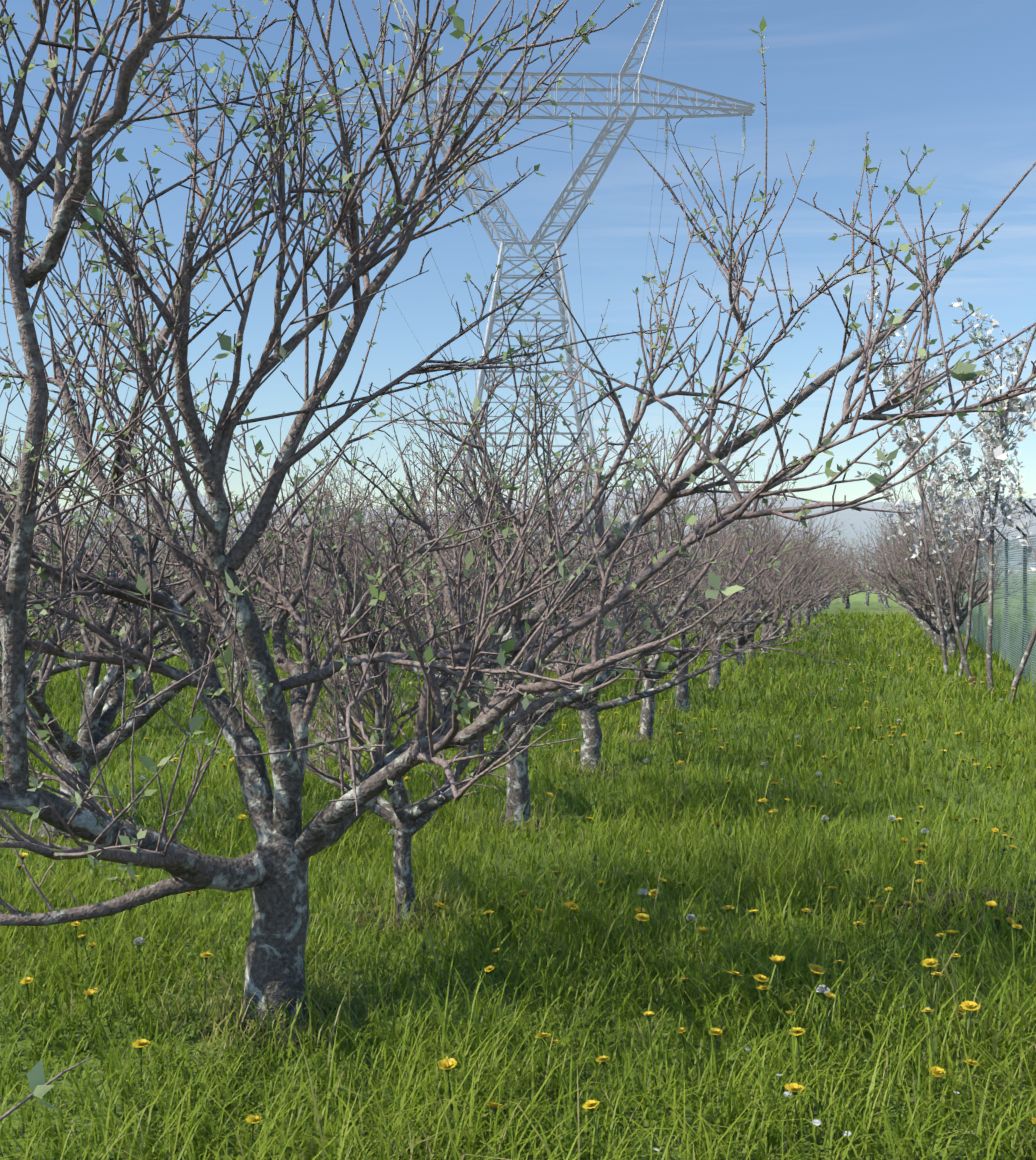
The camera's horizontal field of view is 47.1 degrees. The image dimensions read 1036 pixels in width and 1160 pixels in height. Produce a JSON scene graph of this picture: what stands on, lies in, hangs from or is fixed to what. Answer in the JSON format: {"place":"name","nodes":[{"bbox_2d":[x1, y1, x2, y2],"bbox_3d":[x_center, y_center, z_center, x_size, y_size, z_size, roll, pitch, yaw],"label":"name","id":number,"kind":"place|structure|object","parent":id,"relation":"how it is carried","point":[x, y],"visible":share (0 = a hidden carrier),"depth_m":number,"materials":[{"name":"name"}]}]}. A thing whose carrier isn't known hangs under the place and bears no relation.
{"place":"outdoors","nodes":[
{"label":"outdoors","id":0,"kind":"place"},
{"bbox_2d":[0,571,1035,1159],"bbox_3d":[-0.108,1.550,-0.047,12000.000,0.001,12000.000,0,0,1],"label":"ground","id":1,"kind":"structure","parent":0,"point":[856,601],"depth_m":4.74,"materials":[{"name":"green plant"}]},
{"bbox_2d":[1,496,101,637],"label":"apple tree","id":2,"kind":"object","parent":1,"relation":"on","point":[35,632],"visible":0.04,"depth_m":14.86,"materials":[{"name":"plant"}]},
{"bbox_2d":[41,513,111,644],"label":"apple tree","id":3,"kind":"object","parent":1,"relation":"on","point":[76,554],"depth_m":25.06,"materials":[{"name":"brown plant"}]},
{"bbox_2d":[1,451,156,596],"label":"apple tree","id":4,"kind":"object","parent":1,"relation":"on","point":[75,536],"visible":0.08,"depth_m":19.95,"materials":[{"name":"brown plant"}]},
{"bbox_2d":[32,504,185,650],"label":"apple tree","id":5,"kind":"object","parent":1,"relation":"on","point":[84,647],"visible":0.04,"depth_m":21.30,"materials":[{"name":"brown plant"}]},
{"bbox_2d":[29,522,200,673],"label":"apple tree","id":6,"kind":"object","parent":1,"relation":"on","point":[116,637],"visible":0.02,"depth_m":16.66,"materials":[{"name":"brown plant"}]},
{"bbox_2d":[89,509,181,626],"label":"apple tree","id":7,"kind":"object","parent":1,"relation":"on","point":[132,563],"depth_m":26.73,"materials":[{"name":"brown plant"}]},
{"bbox_2d":[91,512,209,640],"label":"apple tree","id":8,"kind":"object","parent":1,"relation":"on","point":[168,583],"depth_m":23.35,"materials":[{"name":"brown plant"}]},
{"bbox_2d":[0,438,311,739],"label":"apple tree","id":9,"kind":"object","parent":1,"relation":"on","point":[60,667],"visible":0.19,"depth_m":11.03,"materials":[{"name":"brown plant"}]},
{"bbox_2d":[29,476,296,709],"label":"apple tree","id":10,"kind":"object","parent":1,"relation":"on","point":[164,657],"visible":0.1,"depth_m":12.85,"materials":[{"name":"brown plant"}]},
{"bbox_2d":[93,487,301,632],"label":"apple tree","id":11,"kind":"object","parent":1,"relation":"on","point":[229,527],"visible":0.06,"depth_m":18.34,"materials":[{"name":"plant"}]},
{"bbox_2d":[0,356,430,836],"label":"apple tree","id":12,"kind":"object","parent":1,"relation":"on","point":[102,713],"visible":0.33,"depth_m":7.05,"materials":[{"name":"brown plant"}]},
{"bbox_2d":[132,493,329,692],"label":"apple tree","id":13,"kind":"object","parent":1,"relation":"on","point":[236,667],"visible":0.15,"depth_m":14.92,"materials":[{"name":"plant"}]},
{"bbox_2d":[144,507,335,615],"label":"apple tree","id":14,"kind":"object","parent":1,"relation":"on","point":[270,548],"visible":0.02,"depth_m":20.82,"materials":[{"name":"brown plant"}]},
{"bbox_2d":[156,444,420,665],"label":"apple tree","id":15,"kind":"object","parent":1,"relation":"on","point":[316,573],"visible":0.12,"depth_m":16.52,"materials":[{"name":"plant"}]},
{"bbox_2d":[180,481,446,651],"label":"apple tree","id":16,"kind":"object","parent":1,"relation":"on","point":[367,541],"visible":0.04,"depth_m":18.33,"materials":[{"name":"plant"}]},
{"bbox_2d":[241,484,386,651],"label":"apple tree","id":17,"kind":"object","parent":1,"relation":"on","point":[297,639],"visible":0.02,"depth_m":22.25,"materials":[{"name":"brown plant"}]},
{"bbox_2d":[251,461,493,743],"bbox_3d":[-1.155,0.239,10.571,2.636,2.669,2.536,2,-3,-20],"label":"apple tree","id":18,"kind":"object","parent":1,"relation":"on","point":[322,619],"visible":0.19,"depth_m":10.32,"materials":[{"name":"brown plant"}]},
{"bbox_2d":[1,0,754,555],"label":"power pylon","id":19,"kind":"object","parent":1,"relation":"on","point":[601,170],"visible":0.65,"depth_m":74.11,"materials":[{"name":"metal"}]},
{"bbox_2d":[337,494,451,620],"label":"apple tree","id":20,"kind":"object","parent":1,"relation":"on","point":[391,618],"visible":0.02,"depth_m":26.01,"materials":[{"name":"brown plant"}]},
{"bbox_2d":[159,411,644,919],"bbox_3d":[-0.584,0.455,5.499,1.917,2.272,1.992,0,0,-39],"label":"apple tree","id":21,"kind":"object","parent":1,"relation":"on","point":[408,823],"visible":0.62,"depth_m":5.19,"materials":[{"name":"brown plant"}]},
{"bbox_2d":[383,513,476,617],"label":"apple tree","id":22,"kind":"object","parent":1,"relation":"on","point":[421,559],"visible":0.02,"depth_m":22.61,"materials":[{"name":"brown plant"}]},
{"bbox_2d":[334,494,530,626],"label":"apple tree","id":23,"kind":"object","parent":1,"relation":"on","point":[433,568],"visible":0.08,"depth_m":20.23,"materials":[{"name":"brown plant"}]},
{"bbox_2d":[266,439,611,713],"bbox_3d":[-0.893,0.040,12.338,2.631,3.066,3.067,0,1,-37],"label":"apple tree","id":24,"kind":"object","parent":1,"relation":"on","point":[447,694],"visible":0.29,"depth_m":12.43,"materials":[{"name":"plant"}]},
{"bbox_2d":[353,451,621,696],"bbox_3d":[-0.037,-0.014,14.024,2.706,3.177,4.365,0,0,17],"label":"apple tree","id":25,"kind":"object","parent":1,"relation":"on","point":[492,679],"visible":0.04,"depth_m":14.14,"materials":[{"name":"plant"}]},
{"bbox_2d":[0,0,1035,1120],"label":"apple tree","id":26,"kind":"object","parent":1,"relation":"on","point":[270,870],"visible":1,"depth_m":3.86,"materials":[{"name":"brown plant"}]},
{"bbox_2d":[1,610,1035,1159],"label":"dandelions","id":27,"kind":"object","parent":1,"relation":"on","point":[447,1064],"visible":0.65,"depth_m":4.75,"materials":[{"name":"yellow plant"}]},
{"bbox_2d":[245,273,796,825],"bbox_3d":[-0.043,-0.044,7.381,3.746,3.310,2.704,0,0,2],"label":"apple tree","id":28,"kind":"object","parent":1,"relation":"on","point":[517,791],"visible":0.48,"depth_m":7.16,"materials":[{"name":"brown plant"}]},
{"bbox_2d":[432,516,622,681],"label":"tree","id":29,"kind":"object","parent":1,"relation":"on","point":[537,598],"visible":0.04,"depth_m":15.98,"materials":[{"name":"plant"}]},
{"bbox_2d":[311,431,868,771],"bbox_3d":[0.698,0.156,9.247,2.434,2.840,4.163,1,1,61],"label":"tree","id":30,"kind":"object","parent":1,"relation":"on","point":[590,725],"visible":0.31,"depth_m":9.26,"materials":[{"name":"plant"}]},
{"bbox_2d":[478,520,713,654],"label":"tree","id":31,"kind":"object","parent":1,"relation":"on","point":[580,609],"visible":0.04,"depth_m":18.39,"materials":[{"name":"plant"}]},
{"bbox_2d":[516,496,679,656],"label":"apple tree","id":32,"kind":"object","parent":1,"relation":"on","point":[610,562],"visible":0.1,"depth_m":20.27,"materials":[{"name":"brown plant"}]},
{"bbox_2d":[571,513,662,618],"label":"apple tree","id":33,"kind":"object","parent":1,"relation":"on","point":[634,561],"visible":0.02,"depth_m":22.35,"materials":[{"name":"brown plant"}]},
{"bbox_2d":[523,440,807,739],"bbox_3d":[1.007,0.132,11.003,2.664,2.855,3.142,0,0,-19],"label":"tree","id":34,"kind":"object","parent":1,"relation":"on","point":[646,722],"visible":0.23,"depth_m":10.59,"materials":[{"name":"brown plant"}]},
{"bbox_2d":[643,565,702,629],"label":"apple tree","id":35,"kind":"object","parent":1,"relation":"on","point":[661,608],"visible":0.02,"depth_m":25.93,"materials":[{"name":"brown plant"}]},
{"bbox_2d":[614,500,732,637],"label":"apple tree","id":36,"kind":"object","parent":1,"relation":"on","point":[698,561],"depth_m":27.93,"materials":[{"name":"brown plant"}]},
{"bbox_2d":[526,425,838,709],"bbox_3d":[1.640,-0.095,13.419,3.360,3.255,3.233,6,7,41],"label":"apple tree","id":37,"kind":"object","parent":1,"relation":"on","point":[682,692],"visible":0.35,"depth_m":13.04,"materials":[{"name":"plant"}]},
{"bbox_2d":[599,456,843,688],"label":"tree","id":38,"kind":"object","parent":1,"relation":"on","point":[715,675],"visible":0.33,"depth_m":15.44,"materials":[{"name":"brown plant"}]},
{"bbox_2d":[640,511,832,670],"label":"tree","id":39,"kind":"object","parent":1,"relation":"on","point":[740,642],"visible":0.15,"depth_m":18.29,"materials":[{"name":"plant"}]},
{"bbox_2d":[713,490,817,641],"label":"tree","id":40,"kind":"object","parent":1,"relation":"on","point":[777,633],"visible":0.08,"depth_m":25.85,"materials":[{"name":"brown plant"}]},
{"bbox_2d":[700,502,847,644],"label":"apple tree","id":41,"kind":"object","parent":1,"relation":"on","point":[773,629],"visible":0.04,"depth_m":23.69,"materials":[{"name":"brown plant"}]},
{"bbox_2d":[682,477,870,661],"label":"tree","id":42,"kind":"object","parent":1,"relation":"on","point":[753,653],"visible":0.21,"depth_m":19.77,"materials":[{"name":"brown plant"}]},
{"bbox_2d":[702,516,865,654],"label":"tree","id":43,"kind":"object","parent":1,"relation":"on","point":[766,621],"visible":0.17,"depth_m":22.05,"materials":[{"name":"brown plant"}]},
{"bbox_2d":[745,503,863,636],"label":"tree","id":44,"kind":"object","parent":1,"relation":"on","point":[832,584],"visible":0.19,"depth_m":27.13,"materials":[{"name":"brown plant"}]},
{"bbox_2d":[778,526,841,625],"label":"apple tree","id":45,"kind":"object","parent":1,"relation":"on","point":[797,621],"visible":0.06,"depth_m":31.60,"materials":[{"name":"brown plant"}]},
{"bbox_2d":[769,534,853,611],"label":"apple tree","id":46,"kind":"object","parent":1,"relation":"on","point":[820,567],"visible":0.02,"depth_m":37.77,"materials":[{"name":"brown plant"}]},
{"bbox_2d":[781,518,846,631],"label":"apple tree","id":47,"kind":"object","parent":1,"relation":"on","point":[810,567],"visible":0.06,"depth_m":29.71,"materials":[{"name":"brown plant"}]},
{"bbox_2d":[654,1006,974,1159],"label":"daisies","id":48,"kind":"object","parent":1,"relation":"on","point":[816,1122],"visible":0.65,"depth_m":3.25,"materials":[{"name":"white plant"}]},
{"bbox_2d":[801,530,850,605],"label":"apple tree","id":49,"kind":"object","parent":1,"relation":"on","point":[832,559],"visible":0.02,"depth_m":44.92,"materials":[{"name":"brown plant"}]},
{"bbox_2d":[810,545,842,616],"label":"apple tree","id":50,"kind":"object","parent":1,"relation":"on","point":[812,610],"depth_m":39.28,"materials":[{"name":"brown plant"}]},
{"bbox_2d":[808,545,853,612],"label":"apple tree","id":51,"kind":"object","parent":1,"relation":"on","point":[815,607],"visible":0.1,"depth_m":41.18,"materials":[{"name":"brown plant"}]},
{"bbox_2d":[795,534,867,609],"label":"apple tree","id":52,"kind":"object","parent":1,"relation":"on","point":[824,605],"visible":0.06,"depth_m":46.68,"materials":[{"name":"brown plant"}]},
{"bbox_2d":[801,550,863,608],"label":"apple tree","id":53,"kind":"object","parent":1,"relation":"on","point":[826,606],"visible":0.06,"depth_m":48.78,"materials":[{"name":"brown plant"}]},
{"bbox_2d":[796,521,869,620],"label":"apple tree","id":54,"kind":"object","parent":1,"relation":"on","point":[834,592],"visible":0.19,"depth_m":35.62,"materials":[{"name":"brown plant"}]},
{"bbox_2d":[802,541,869,625],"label":"apple tree","id":55,"kind":"object","parent":1,"relation":"on","point":[806,618],"visible":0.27,"depth_m":33.38,"materials":[{"name":"brown plant"}]},
{"bbox_2d":[818,554,873,613],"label":"apple tree","id":56,"kind":"object","parent":1,"relation":"on","point":[827,601],"visible":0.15,"depth_m":43.21,"materials":[{"name":"brown plant"}]},
{"bbox_2d":[835,540,874,602],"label":"apple tree","id":57,"kind":"object","parent":1,"relation":"on","point":[843,600],"visible":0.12,"depth_m":57.38,"materials":[{"name":"brown plant"}]},
{"bbox_2d":[834,542,879,608],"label":"apple tree","id":58,"kind":"object","parent":1,"relation":"on","point":[847,604],"visible":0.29,"depth_m":48.24,"materials":[{"name":"brown plant"}]},
{"bbox_2d":[835,546,884,605],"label":"apple tree","id":59,"kind":"object","parent":1,"relation":"on","point":[867,599],"visible":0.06,"depth_m":53.43,"materials":[{"name":"brown plant"}]},
{"bbox_2d":[840,541,897,607],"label":"apple tree","id":60,"kind":"object","parent":1,"relation":"on","point":[885,600],"visible":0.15,"depth_m":50.67,"materials":[{"name":"brown plant"}]},
{"bbox_2d":[853,551,886,602],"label":"apple tree","id":61,"kind":"object","parent":1,"relation":"on","point":[880,600],"visible":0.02,"depth_m":58.14,"materials":[{"name":"brown plant"}]},
{"bbox_2d":[852,517,920,625],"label":"apple tree","id":62,"kind":"object","parent":1,"relation":"on","point":[917,617],"visible":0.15,"depth_m":33.61,"materials":[{"name":"brown plant"}]},
{"bbox_2d":[862,527,910,613],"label":"apple tree","id":63,"kind":"object","parent":1,"relation":"on","point":[879,570],"visible":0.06,"depth_m":43.27,"materials":[{"name":"brown plant"}]},
{"bbox_2d":[855,525,918,607],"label":"apple tree","id":64,"kind":"object","parent":1,"relation":"on","point":[883,563],"visible":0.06,"depth_m":49.64,"materials":[{"name":"brown plant"}]},
{"bbox_2d":[869,521,913,616],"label":"apple tree","id":65,"kind":"object","parent":1,"relation":"on","point":[910,612],"visible":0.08,"depth_m":40.01,"materials":[{"name":"brown plant"}]},
{"bbox_2d":[865,530,928,611],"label":"apple tree","id":66,"kind":"object","parent":1,"relation":"on","point":[885,554],"visible":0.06,"depth_m":45.17,"materials":[{"name":"brown plant"}]},
{"bbox_2d":[847,528,952,629],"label":"apple tree","id":67,"kind":"object","parent":1,"relation":"on","point":[921,620],"visible":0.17,"depth_m":31.42,"materials":[{"name":"brown plant"}]},
{"bbox_2d":[862,491,977,633],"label":"apple tree","id":68,"kind":"object","parent":1,"relation":"on","point":[884,560],"visible":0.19,"depth_m":29.36,"materials":[{"name":"brown plant"}]},
{"bbox_2d":[865,510,977,620],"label":"apple tree","id":69,"kind":"object","parent":1,"relation":"on","point":[893,562],"visible":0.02,"depth_m":35.79,"materials":[{"name":"brown plant"}]},
{"bbox_2d":[851,502,1002,637],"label":"fruit tree","id":70,"kind":"object","parent":1,"relation":"on","point":[926,607],"visible":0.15,"depth_m":27.20,"materials":[{"name":"brown plant"}]},
{"bbox_2d":[822,446,1034,650],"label":"apple tree","id":71,"kind":"object","parent":1,"relation":"on","point":[980,601],"visible":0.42,"depth_m":22.57,"materials":[{"name":"brown plant"}]},
{"bbox_2d":[850,485,1032,660],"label":"fruit tree","id":72,"kind":"object","parent":1,"relation":"on","point":[948,626],"visible":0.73,"depth_m":20.24,"materials":[{"name":"brown plant"}]},
{"bbox_2d":[849,285,1035,703],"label":"blossoming tree","id":73,"kind":"object","parent":1,"relation":"on","point":[996,456],"visible":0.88,"depth_m":15.49,"materials":[{"name":"white plant"}]},
{"bbox_2d":[851,887,1035,939],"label":"grass patch","id":74,"kind":"object","parent":1,"relation":"on","point":[973,898],"visible":0.31,"depth_m":5.26,"materials":[{"name":"green plant"}]},
{"bbox_2d":[868,469,1035,645],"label":"fruit tree","id":75,"kind":"object","parent":1,"relation":"on","point":[934,621],"visible":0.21,"depth_m":24.33,"materials":[{"name":"brown plant"}]},
{"bbox_2d":[938,498,1035,685],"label":"fence","id":76,"kind":"object","parent":1,"relation":"on","point":[1025,596],"visible":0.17,"depth_m":18.41,"materials":[{"name":"green metal"}]},
{"bbox_2d":[0,0,1035,570],"label":"sky","id":77,"kind":"structure","parent":0,"point":[954,78],"materials":[{"name":"blue"}]},
{"bbox_2d":[1,487,1035,570],"bbox_3d":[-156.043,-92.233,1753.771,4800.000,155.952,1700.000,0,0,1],"label":"distant hills","id":78,"kind":"structure","parent":0,"point":[856,518],"depth_m":1324.88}
]}

